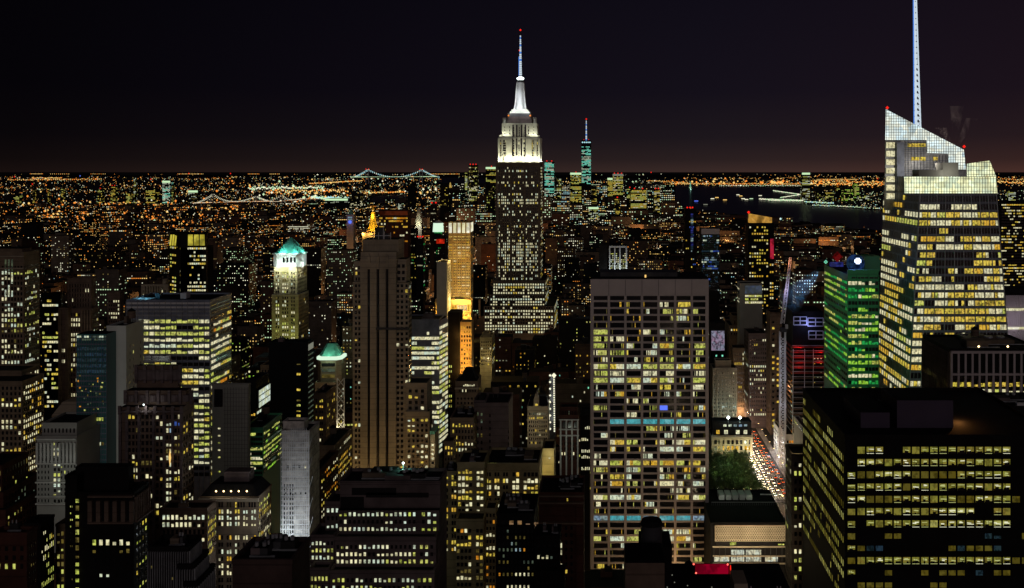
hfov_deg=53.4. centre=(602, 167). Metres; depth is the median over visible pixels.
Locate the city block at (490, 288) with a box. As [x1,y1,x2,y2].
[488,283,492,300]
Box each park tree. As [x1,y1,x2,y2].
[709,446,720,454]
[709,460,720,470]
[709,479,723,488]
[712,468,724,479]
[716,462,731,471]
[717,466,730,478]
[717,477,727,488]
[718,458,732,466]
[721,447,731,458]
[721,468,738,476]
[723,476,742,488]
[724,452,735,465]
[725,470,736,483]
[725,476,736,488]
[729,467,742,476]
[730,448,738,457]
[732,478,751,488]
[734,454,750,465]
[736,457,750,467]
[740,449,750,457]
[740,472,756,484]
[741,476,757,488]
[742,465,757,473]
[746,469,757,480]
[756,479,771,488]
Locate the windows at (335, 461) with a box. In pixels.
[323,461,335,516]
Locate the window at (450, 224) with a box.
[449,223,451,232]
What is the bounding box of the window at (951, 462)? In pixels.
[948,459,955,465]
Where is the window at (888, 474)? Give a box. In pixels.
[885,471,891,477]
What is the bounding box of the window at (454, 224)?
[453,223,455,232]
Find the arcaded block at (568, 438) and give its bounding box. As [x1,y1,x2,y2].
[559,403,578,474]
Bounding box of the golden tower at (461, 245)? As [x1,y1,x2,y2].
[449,220,472,297]
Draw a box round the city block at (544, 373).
[529,364,569,382]
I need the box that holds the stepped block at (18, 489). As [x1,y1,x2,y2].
[0,452,36,526]
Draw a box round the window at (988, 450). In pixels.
[985,447,991,453]
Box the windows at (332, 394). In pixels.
[329,394,332,432]
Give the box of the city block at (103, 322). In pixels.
[99,317,107,329]
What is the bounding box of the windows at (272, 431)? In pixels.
[264,419,281,472]
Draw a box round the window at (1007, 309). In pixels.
[1006,308,1023,310]
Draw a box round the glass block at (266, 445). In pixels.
[251,403,281,532]
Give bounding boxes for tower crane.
[779,257,791,468]
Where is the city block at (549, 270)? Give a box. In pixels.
[543,263,551,292]
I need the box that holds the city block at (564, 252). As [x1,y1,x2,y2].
[558,246,575,278]
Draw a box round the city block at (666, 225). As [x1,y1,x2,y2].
[658,221,679,229]
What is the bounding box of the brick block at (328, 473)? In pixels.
[319,450,337,522]
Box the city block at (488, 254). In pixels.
[481,240,495,271]
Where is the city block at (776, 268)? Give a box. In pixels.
[774,266,778,272]
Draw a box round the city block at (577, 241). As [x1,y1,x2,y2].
[566,236,582,250]
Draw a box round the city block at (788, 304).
[780,303,795,316]
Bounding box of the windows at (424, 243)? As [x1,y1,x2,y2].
[417,243,424,295]
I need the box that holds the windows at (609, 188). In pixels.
[608,186,612,195]
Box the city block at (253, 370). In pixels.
[247,361,265,382]
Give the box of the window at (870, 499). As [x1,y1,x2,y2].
[867,496,873,502]
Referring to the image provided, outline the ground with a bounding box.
[0,172,1023,488]
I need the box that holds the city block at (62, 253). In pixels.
[51,235,76,273]
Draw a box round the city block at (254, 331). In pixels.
[237,322,263,349]
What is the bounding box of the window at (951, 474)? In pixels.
[948,471,955,477]
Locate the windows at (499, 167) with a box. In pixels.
[485,167,555,332]
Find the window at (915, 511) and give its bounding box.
[912,508,918,514]
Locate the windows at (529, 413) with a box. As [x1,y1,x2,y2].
[529,413,546,443]
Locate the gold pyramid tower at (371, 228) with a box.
[362,206,376,250]
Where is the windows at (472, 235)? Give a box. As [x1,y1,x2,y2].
[449,235,472,297]
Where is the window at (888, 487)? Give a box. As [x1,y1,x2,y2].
[885,484,891,490]
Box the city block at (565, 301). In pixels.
[561,293,574,315]
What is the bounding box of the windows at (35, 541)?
[29,541,35,585]
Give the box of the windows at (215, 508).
[208,508,215,554]
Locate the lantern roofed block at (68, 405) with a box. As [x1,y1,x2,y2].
[52,396,75,417]
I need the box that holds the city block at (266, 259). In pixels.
[263,247,278,271]
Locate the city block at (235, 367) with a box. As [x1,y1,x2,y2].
[231,353,239,382]
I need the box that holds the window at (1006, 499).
[1003,496,1009,502]
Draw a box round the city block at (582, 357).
[575,337,589,378]
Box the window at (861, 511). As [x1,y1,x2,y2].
[858,508,864,514]
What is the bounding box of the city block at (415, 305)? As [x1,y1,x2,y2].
[412,297,419,313]
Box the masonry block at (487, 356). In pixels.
[480,332,494,391]
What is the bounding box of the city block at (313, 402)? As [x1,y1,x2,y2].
[313,388,314,420]
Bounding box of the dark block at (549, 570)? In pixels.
[533,522,565,587]
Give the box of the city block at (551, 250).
[545,236,557,270]
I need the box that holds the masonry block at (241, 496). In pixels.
[198,467,271,587]
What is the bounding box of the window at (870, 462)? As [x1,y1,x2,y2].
[867,459,873,465]
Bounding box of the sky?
[0,0,1023,171]
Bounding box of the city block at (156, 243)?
[146,233,167,259]
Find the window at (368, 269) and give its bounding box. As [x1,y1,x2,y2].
[368,269,369,467]
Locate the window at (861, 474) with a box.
[858,471,864,477]
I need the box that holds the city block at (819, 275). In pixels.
[816,270,823,281]
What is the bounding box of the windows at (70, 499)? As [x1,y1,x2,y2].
[70,499,146,579]
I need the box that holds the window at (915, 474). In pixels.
[912,471,918,477]
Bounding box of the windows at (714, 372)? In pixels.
[714,372,733,415]
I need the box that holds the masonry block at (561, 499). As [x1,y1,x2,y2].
[538,475,584,587]
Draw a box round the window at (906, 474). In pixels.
[903,471,909,477]
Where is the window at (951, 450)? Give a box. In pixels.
[948,447,955,453]
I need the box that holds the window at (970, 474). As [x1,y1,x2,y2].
[967,471,973,477]
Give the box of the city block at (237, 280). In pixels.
[217,259,255,315]
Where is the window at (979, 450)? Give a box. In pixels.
[976,447,982,453]
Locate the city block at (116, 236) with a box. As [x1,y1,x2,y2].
[109,229,131,245]
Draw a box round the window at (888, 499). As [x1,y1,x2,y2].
[885,496,891,502]
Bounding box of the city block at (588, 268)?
[583,260,596,277]
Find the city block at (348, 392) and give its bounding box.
[345,379,352,406]
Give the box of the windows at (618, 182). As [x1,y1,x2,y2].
[612,176,622,194]
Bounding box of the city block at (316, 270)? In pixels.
[302,247,325,295]
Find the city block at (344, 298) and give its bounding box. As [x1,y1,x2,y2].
[337,287,352,312]
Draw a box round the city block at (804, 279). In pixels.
[793,266,815,303]
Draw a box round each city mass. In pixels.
[0,183,883,251]
[0,225,880,587]
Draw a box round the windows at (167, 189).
[166,183,169,202]
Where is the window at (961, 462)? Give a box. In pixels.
[958,459,964,465]
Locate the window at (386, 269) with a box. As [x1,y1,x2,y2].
[386,269,387,465]
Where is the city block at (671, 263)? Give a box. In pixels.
[668,257,683,268]
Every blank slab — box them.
[437,260,450,316]
[474,383,512,449]
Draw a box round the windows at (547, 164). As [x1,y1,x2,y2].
[546,163,554,195]
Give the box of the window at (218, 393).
[214,389,222,406]
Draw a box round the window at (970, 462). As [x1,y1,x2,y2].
[967,459,973,465]
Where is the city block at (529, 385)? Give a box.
[491,371,539,446]
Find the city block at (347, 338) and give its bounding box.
[342,318,352,378]
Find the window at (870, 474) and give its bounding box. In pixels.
[867,471,873,477]
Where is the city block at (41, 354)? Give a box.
[40,339,41,366]
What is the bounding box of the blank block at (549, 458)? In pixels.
[542,439,555,474]
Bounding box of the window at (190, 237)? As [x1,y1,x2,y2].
[188,235,192,245]
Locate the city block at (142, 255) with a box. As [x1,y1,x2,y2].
[126,251,150,260]
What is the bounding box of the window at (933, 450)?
[930,447,937,453]
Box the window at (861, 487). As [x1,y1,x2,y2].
[858,484,864,490]
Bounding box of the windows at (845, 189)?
[841,189,852,200]
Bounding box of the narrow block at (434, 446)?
[430,425,438,467]
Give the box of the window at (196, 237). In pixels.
[194,235,198,245]
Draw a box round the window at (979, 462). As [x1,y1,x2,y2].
[976,459,982,465]
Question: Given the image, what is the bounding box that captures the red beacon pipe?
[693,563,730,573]
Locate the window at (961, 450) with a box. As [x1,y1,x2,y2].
[958,447,964,453]
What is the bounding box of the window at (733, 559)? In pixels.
[731,557,743,561]
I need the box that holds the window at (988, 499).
[985,496,991,502]
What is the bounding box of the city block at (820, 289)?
[817,285,823,294]
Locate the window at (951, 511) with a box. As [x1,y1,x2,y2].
[948,508,955,514]
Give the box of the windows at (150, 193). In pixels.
[146,189,154,202]
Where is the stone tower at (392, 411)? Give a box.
[353,225,432,467]
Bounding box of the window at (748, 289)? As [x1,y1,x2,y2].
[745,286,761,293]
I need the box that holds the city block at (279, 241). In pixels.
[274,236,289,247]
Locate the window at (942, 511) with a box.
[939,508,946,514]
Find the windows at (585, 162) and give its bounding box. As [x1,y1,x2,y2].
[583,149,590,183]
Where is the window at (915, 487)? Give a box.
[912,484,918,490]
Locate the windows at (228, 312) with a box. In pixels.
[155,299,230,475]
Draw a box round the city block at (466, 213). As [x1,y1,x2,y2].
[456,208,476,224]
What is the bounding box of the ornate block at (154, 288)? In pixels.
[141,278,169,295]
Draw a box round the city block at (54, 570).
[54,553,55,587]
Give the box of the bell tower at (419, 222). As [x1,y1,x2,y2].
[415,207,422,238]
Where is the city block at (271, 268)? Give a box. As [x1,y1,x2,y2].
[270,250,276,278]
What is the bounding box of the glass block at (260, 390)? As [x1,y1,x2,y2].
[247,372,269,420]
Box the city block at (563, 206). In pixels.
[557,200,568,212]
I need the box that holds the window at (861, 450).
[858,447,864,453]
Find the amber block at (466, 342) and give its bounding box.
[460,319,473,374]
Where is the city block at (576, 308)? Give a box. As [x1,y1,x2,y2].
[568,301,583,315]
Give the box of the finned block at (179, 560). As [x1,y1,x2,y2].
[148,532,215,587]
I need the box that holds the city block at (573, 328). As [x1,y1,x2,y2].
[559,314,589,367]
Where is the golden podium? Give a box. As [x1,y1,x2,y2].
[435,297,472,318]
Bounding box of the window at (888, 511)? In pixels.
[885,508,891,514]
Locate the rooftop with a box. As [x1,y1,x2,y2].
[624,516,789,587]
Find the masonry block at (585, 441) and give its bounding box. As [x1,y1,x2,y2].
[580,407,589,570]
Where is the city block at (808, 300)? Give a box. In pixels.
[796,294,823,340]
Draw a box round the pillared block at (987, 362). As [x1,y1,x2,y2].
[922,326,1023,391]
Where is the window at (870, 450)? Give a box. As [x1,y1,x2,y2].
[867,447,873,453]
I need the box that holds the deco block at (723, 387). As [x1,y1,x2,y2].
[710,358,736,427]
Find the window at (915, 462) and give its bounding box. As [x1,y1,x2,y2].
[912,459,918,465]
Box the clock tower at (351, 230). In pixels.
[347,210,355,248]
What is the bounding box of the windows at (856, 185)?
[853,184,858,197]
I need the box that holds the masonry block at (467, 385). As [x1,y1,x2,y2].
[455,367,481,407]
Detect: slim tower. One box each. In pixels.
[411,228,417,296]
[417,236,424,313]
[430,202,437,272]
[684,207,695,271]
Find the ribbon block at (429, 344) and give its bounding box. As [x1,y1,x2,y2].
[412,312,447,457]
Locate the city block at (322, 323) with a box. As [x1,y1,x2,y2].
[309,294,335,348]
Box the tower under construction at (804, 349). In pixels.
[786,306,823,433]
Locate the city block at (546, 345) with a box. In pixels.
[532,334,557,367]
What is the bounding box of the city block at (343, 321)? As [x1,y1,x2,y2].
[340,316,352,348]
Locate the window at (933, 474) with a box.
[930,471,937,477]
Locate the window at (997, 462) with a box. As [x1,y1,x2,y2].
[994,459,1000,465]
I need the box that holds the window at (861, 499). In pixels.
[858,496,864,502]
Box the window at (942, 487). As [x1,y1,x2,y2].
[939,484,946,490]
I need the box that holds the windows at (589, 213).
[589,213,597,219]
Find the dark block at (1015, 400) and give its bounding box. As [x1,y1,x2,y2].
[988,392,1023,412]
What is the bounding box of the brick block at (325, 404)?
[314,383,335,444]
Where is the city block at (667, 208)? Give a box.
[661,202,674,220]
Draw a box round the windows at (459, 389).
[459,389,478,392]
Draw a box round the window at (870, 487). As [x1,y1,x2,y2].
[867,484,873,490]
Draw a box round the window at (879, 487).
[876,484,882,490]
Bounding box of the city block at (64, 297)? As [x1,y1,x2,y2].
[63,292,66,303]
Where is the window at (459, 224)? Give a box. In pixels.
[458,223,460,232]
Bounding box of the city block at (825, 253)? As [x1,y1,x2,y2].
[819,248,836,258]
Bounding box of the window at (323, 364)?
[322,363,334,365]
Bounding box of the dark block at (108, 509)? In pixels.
[64,463,152,587]
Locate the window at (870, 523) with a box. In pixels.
[867,520,873,526]
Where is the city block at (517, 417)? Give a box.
[483,386,521,446]
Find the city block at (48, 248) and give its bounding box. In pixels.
[46,242,50,256]
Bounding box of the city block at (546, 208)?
[543,197,550,219]
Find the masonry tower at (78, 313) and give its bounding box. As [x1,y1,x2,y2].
[58,277,98,406]
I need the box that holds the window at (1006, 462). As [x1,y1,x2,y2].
[1003,459,1009,465]
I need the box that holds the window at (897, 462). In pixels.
[894,459,900,465]
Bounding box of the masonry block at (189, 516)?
[160,500,216,568]
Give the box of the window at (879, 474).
[876,471,882,477]
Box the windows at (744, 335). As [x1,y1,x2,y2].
[744,335,765,414]
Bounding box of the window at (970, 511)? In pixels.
[967,508,973,514]
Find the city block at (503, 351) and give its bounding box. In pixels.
[474,329,512,372]
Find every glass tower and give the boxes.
[126,292,231,499]
[699,227,719,318]
[824,251,879,387]
[879,0,1007,387]
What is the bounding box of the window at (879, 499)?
[876,496,882,502]
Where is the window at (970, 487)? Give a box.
[967,484,973,490]
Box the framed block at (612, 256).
[599,243,626,271]
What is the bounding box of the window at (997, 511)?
[994,508,1000,514]
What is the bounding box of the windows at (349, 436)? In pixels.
[337,436,349,477]
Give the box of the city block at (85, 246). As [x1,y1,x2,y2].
[75,236,106,263]
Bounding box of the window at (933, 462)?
[930,459,937,465]
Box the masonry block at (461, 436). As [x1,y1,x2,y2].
[444,405,477,465]
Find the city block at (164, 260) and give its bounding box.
[160,249,168,272]
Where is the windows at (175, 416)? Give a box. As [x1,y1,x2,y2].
[129,412,192,528]
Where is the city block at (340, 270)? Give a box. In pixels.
[327,247,356,306]
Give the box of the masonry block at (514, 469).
[485,447,542,587]
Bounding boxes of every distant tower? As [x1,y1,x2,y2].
[13,194,22,202]
[32,188,35,202]
[48,187,49,202]
[61,188,64,202]
[97,188,104,202]
[110,185,117,202]
[126,192,131,202]
[133,177,137,202]
[146,188,159,202]
[162,181,173,202]
[163,187,164,202]
[171,184,174,202]
[188,190,201,202]
[325,198,348,209]
[349,194,359,210]
[360,193,363,210]
[408,183,415,209]
[440,185,448,219]
[465,172,467,190]
[469,164,477,203]
[486,166,495,193]
[487,184,494,211]
[544,160,554,197]
[556,177,561,198]
[570,173,580,203]
[581,118,590,203]
[588,207,598,219]
[591,186,596,206]
[607,178,612,197]
[612,173,622,196]
[614,197,619,215]
[626,187,632,199]
[630,188,646,209]
[654,188,659,213]
[800,173,809,199]
[815,190,822,200]
[823,191,833,200]
[835,185,840,200]
[841,188,852,200]
[853,183,858,200]
[856,195,869,201]
[1005,190,1015,200]
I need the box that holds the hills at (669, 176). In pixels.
[479,174,820,178]
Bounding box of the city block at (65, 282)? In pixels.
[50,276,66,291]
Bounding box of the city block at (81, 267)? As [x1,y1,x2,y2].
[73,260,90,273]
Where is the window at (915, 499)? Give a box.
[912,496,918,502]
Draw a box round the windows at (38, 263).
[2,263,42,470]
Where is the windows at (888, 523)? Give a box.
[803,398,1023,587]
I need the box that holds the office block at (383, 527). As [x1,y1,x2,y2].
[310,462,446,587]
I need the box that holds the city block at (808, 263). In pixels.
[792,257,816,270]
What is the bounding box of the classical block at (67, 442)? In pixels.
[35,412,100,552]
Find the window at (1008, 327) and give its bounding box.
[1008,327,1023,328]
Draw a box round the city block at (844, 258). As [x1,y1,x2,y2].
[832,252,850,263]
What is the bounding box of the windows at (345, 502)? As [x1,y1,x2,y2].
[311,488,432,587]
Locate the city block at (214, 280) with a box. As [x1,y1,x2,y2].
[213,268,216,291]
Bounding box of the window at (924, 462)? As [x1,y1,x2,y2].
[921,459,928,465]
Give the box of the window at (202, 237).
[200,235,204,245]
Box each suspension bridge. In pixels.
[193,194,271,205]
[269,195,317,202]
[351,169,437,182]
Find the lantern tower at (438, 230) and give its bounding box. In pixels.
[433,220,443,311]
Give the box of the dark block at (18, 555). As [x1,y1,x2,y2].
[0,520,37,587]
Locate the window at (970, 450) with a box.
[967,447,973,453]
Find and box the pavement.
[750,428,784,488]
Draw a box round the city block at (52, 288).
[44,286,60,291]
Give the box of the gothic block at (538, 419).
[527,391,549,446]
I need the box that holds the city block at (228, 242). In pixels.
[222,237,242,249]
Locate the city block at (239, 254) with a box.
[226,244,247,261]
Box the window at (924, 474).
[921,471,927,477]
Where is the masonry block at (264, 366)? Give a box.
[260,360,268,371]
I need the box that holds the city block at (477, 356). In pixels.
[474,339,479,374]
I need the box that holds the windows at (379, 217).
[379,217,407,241]
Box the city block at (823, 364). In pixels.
[823,341,823,387]
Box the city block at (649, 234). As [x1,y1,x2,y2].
[641,229,658,239]
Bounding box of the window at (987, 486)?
[985,484,991,489]
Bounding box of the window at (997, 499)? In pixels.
[994,496,1000,502]
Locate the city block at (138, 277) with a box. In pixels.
[127,269,154,285]
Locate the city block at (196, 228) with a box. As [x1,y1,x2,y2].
[184,226,209,231]
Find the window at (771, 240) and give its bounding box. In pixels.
[770,239,773,258]
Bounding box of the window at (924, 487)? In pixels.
[921,484,928,490]
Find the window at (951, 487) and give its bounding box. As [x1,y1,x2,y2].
[948,484,955,490]
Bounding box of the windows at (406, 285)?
[355,260,431,467]
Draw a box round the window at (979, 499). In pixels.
[976,496,982,502]
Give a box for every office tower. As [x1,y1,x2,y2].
[0,247,43,470]
[41,292,62,420]
[169,231,212,292]
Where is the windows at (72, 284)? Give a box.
[72,284,94,330]
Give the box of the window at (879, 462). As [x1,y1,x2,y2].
[876,459,882,465]
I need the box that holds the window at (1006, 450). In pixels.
[1003,447,1009,453]
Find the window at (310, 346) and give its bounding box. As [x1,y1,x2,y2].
[308,342,312,350]
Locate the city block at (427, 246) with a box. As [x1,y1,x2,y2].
[425,243,429,262]
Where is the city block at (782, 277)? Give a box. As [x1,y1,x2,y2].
[779,270,792,307]
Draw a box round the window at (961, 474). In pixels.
[958,471,964,477]
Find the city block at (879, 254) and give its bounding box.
[866,253,881,259]
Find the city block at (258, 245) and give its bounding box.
[244,237,268,256]
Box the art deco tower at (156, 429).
[118,355,193,545]
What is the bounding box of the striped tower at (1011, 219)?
[997,201,1023,285]
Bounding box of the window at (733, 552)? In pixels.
[731,550,743,554]
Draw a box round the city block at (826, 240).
[815,236,837,245]
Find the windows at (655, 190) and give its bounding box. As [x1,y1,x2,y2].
[654,190,659,211]
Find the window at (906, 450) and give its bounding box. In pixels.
[903,447,909,453]
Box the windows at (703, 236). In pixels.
[702,235,718,290]
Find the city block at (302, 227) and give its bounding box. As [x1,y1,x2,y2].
[288,223,313,232]
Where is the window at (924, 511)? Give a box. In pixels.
[921,508,927,514]
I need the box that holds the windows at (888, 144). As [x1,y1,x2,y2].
[879,142,1006,387]
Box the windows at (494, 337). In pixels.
[481,337,494,364]
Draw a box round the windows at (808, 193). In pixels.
[800,176,809,199]
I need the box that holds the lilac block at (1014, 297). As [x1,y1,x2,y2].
[1004,286,1023,339]
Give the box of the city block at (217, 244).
[209,239,222,268]
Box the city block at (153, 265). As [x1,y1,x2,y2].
[140,259,159,271]
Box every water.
[369,194,407,202]
[435,178,485,182]
[675,185,882,229]
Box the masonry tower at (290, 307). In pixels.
[272,238,308,339]
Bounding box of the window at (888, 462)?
[885,459,891,465]
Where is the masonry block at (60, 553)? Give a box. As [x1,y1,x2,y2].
[55,518,64,587]
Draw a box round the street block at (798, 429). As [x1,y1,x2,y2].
[794,416,802,443]
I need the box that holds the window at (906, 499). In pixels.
[903,496,909,502]
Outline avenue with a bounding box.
[749,428,784,518]
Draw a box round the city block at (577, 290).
[563,278,589,305]
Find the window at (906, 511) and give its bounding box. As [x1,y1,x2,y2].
[903,508,909,514]
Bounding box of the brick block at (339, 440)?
[319,425,351,489]
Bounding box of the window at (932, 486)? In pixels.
[930,484,937,489]
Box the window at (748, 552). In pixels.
[746,550,760,554]
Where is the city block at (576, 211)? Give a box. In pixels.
[570,204,582,218]
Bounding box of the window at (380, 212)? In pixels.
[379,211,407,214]
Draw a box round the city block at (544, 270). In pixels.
[543,266,546,274]
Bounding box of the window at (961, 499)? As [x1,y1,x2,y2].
[958,496,964,502]
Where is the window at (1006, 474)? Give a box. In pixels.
[1003,471,1009,477]
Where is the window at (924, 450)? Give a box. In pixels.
[921,447,928,453]
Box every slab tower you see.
[76,308,143,462]
[211,383,250,482]
[269,336,313,429]
[590,269,708,568]
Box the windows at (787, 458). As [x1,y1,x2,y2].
[787,458,790,585]
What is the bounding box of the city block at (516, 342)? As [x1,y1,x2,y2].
[512,338,531,372]
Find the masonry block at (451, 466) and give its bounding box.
[444,460,457,587]
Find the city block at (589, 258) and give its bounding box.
[580,254,594,277]
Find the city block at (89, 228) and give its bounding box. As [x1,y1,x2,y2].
[79,220,100,236]
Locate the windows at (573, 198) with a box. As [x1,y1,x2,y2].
[572,175,580,201]
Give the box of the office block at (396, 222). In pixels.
[379,209,410,280]
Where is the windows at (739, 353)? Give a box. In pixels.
[739,353,743,406]
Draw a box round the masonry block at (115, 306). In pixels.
[108,291,123,324]
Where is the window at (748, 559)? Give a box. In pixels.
[746,557,760,561]
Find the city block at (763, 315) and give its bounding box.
[762,307,779,323]
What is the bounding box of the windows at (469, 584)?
[457,583,482,585]
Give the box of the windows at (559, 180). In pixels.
[557,179,561,197]
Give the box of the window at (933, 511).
[930,508,937,514]
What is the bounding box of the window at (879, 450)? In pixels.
[876,447,882,453]
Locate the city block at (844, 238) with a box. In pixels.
[831,233,851,244]
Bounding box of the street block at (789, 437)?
[781,425,793,464]
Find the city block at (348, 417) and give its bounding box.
[345,407,352,467]
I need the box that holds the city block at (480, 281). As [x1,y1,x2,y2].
[473,264,487,315]
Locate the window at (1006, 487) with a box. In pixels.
[1003,484,1009,490]
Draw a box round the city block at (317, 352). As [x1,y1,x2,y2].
[313,348,322,387]
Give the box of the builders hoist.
[549,370,555,438]
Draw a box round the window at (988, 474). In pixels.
[985,471,991,477]
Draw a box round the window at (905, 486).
[903,484,909,489]
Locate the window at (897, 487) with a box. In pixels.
[894,484,900,490]
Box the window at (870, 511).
[867,508,873,514]
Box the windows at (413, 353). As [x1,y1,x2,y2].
[412,347,438,427]
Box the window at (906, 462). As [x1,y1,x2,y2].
[903,459,909,465]
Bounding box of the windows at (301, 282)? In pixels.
[276,270,307,338]
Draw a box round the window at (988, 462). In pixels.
[985,459,991,465]
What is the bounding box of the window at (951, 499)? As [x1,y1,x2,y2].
[948,496,955,502]
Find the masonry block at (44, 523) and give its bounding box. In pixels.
[24,514,54,587]
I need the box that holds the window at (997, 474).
[994,471,1000,477]
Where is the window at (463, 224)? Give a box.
[462,223,464,232]
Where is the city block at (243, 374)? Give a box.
[240,367,246,382]
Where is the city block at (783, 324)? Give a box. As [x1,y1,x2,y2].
[782,317,785,371]
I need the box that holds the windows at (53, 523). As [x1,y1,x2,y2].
[42,523,53,586]
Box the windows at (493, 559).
[486,559,494,581]
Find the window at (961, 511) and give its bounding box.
[958,508,964,514]
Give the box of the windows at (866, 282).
[825,272,877,387]
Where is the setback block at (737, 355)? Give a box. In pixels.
[730,344,743,416]
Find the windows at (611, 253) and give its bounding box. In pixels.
[611,253,625,267]
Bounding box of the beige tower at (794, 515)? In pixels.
[785,444,802,587]
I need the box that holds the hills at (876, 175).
[765,174,1023,175]
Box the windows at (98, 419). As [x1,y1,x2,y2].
[79,340,140,444]
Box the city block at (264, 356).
[254,347,268,363]
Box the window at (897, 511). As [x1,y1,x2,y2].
[894,508,900,514]
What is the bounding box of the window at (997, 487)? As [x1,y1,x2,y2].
[994,484,1000,490]
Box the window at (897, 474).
[894,471,900,477]
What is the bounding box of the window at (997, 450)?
[994,447,1000,453]
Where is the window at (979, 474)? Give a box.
[976,471,982,477]
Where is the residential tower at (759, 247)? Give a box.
[745,211,773,307]
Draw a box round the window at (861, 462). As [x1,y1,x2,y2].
[858,459,864,465]
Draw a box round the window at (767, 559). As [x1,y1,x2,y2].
[765,557,777,561]
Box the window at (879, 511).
[876,508,882,514]
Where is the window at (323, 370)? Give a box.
[322,369,334,371]
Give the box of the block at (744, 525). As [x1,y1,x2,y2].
[704,489,784,575]
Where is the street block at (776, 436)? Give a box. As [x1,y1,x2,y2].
[773,421,778,456]
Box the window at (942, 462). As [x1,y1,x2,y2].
[939,459,946,465]
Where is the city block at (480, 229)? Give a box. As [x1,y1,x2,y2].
[473,225,486,234]
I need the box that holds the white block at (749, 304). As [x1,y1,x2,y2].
[737,281,762,343]
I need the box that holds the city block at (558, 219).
[551,213,569,225]
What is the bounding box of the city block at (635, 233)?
[628,228,640,239]
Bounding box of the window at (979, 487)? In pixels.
[976,484,982,490]
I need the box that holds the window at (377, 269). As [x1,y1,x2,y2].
[377,269,378,465]
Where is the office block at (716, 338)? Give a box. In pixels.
[709,319,724,427]
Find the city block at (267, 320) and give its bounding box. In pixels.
[262,310,271,343]
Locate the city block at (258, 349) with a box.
[253,343,268,364]
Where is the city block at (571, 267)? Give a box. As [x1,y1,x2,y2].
[564,257,578,278]
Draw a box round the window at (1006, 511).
[1003,508,1009,514]
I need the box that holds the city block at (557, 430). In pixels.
[556,418,558,444]
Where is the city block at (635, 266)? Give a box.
[627,262,637,268]
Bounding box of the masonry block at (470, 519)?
[455,449,489,587]
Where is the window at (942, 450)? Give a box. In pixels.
[939,447,946,453]
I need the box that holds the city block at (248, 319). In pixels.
[231,316,253,322]
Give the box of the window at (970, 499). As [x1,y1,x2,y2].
[967,496,973,502]
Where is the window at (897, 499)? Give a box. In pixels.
[894,496,900,502]
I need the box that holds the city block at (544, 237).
[543,233,551,246]
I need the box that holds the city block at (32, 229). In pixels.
[21,223,43,239]
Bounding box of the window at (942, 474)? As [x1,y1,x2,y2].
[939,471,946,477]
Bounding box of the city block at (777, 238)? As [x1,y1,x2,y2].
[774,235,781,242]
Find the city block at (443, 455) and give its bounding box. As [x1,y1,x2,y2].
[442,443,443,467]
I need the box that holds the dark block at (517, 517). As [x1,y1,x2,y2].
[496,493,538,587]
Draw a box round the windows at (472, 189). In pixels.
[469,166,477,201]
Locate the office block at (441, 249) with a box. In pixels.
[435,239,446,297]
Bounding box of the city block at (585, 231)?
[580,225,591,247]
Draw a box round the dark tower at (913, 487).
[802,388,1023,587]
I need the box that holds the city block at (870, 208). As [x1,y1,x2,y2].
[868,207,878,209]
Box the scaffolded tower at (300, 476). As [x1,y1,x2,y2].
[281,417,319,565]
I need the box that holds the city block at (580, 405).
[578,403,589,457]
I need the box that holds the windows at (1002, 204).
[1002,204,1022,285]
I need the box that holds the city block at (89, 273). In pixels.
[77,270,94,276]
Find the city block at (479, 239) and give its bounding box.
[475,233,495,264]
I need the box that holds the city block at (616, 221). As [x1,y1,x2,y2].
[611,216,630,226]
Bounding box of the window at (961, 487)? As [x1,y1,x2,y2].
[958,484,964,490]
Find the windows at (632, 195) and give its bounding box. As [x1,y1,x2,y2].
[631,190,644,207]
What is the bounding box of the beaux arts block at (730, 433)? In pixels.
[709,416,752,457]
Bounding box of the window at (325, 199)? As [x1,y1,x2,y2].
[325,199,347,200]
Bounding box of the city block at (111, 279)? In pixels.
[95,266,126,316]
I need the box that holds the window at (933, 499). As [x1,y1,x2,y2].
[930,496,937,502]
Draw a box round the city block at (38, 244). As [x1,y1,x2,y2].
[31,239,45,263]
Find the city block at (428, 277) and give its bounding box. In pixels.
[425,269,431,294]
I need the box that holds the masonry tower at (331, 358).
[315,342,346,427]
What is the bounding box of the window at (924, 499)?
[921,496,928,502]
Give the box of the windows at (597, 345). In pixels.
[595,337,704,567]
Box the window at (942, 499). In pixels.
[939,496,946,502]
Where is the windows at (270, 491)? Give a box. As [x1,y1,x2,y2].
[219,491,270,587]
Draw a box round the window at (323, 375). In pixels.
[322,374,334,377]
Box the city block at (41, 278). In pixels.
[40,265,43,303]
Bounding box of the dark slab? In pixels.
[448,309,462,432]
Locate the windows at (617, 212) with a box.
[615,199,619,213]
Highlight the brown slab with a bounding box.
[766,309,781,434]
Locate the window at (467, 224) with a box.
[466,223,469,232]
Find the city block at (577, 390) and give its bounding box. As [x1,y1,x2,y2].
[547,376,589,417]
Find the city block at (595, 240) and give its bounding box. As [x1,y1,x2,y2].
[589,232,602,250]
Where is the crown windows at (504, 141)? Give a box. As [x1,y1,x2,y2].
[500,125,537,155]
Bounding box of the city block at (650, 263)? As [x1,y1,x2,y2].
[638,255,661,268]
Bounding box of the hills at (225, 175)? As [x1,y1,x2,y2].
[0,174,485,176]
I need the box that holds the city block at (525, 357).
[515,344,535,375]
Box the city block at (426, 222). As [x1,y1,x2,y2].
[411,217,429,227]
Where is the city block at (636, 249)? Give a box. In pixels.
[623,236,647,264]
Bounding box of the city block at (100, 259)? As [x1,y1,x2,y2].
[91,247,118,271]
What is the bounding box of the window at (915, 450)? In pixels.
[912,447,918,453]
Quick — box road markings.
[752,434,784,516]
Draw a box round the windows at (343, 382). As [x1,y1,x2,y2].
[339,382,343,427]
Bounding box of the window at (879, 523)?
[876,520,882,526]
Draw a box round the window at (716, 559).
[714,557,728,561]
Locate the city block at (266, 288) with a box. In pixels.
[260,278,273,323]
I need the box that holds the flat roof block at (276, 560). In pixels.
[232,533,310,587]

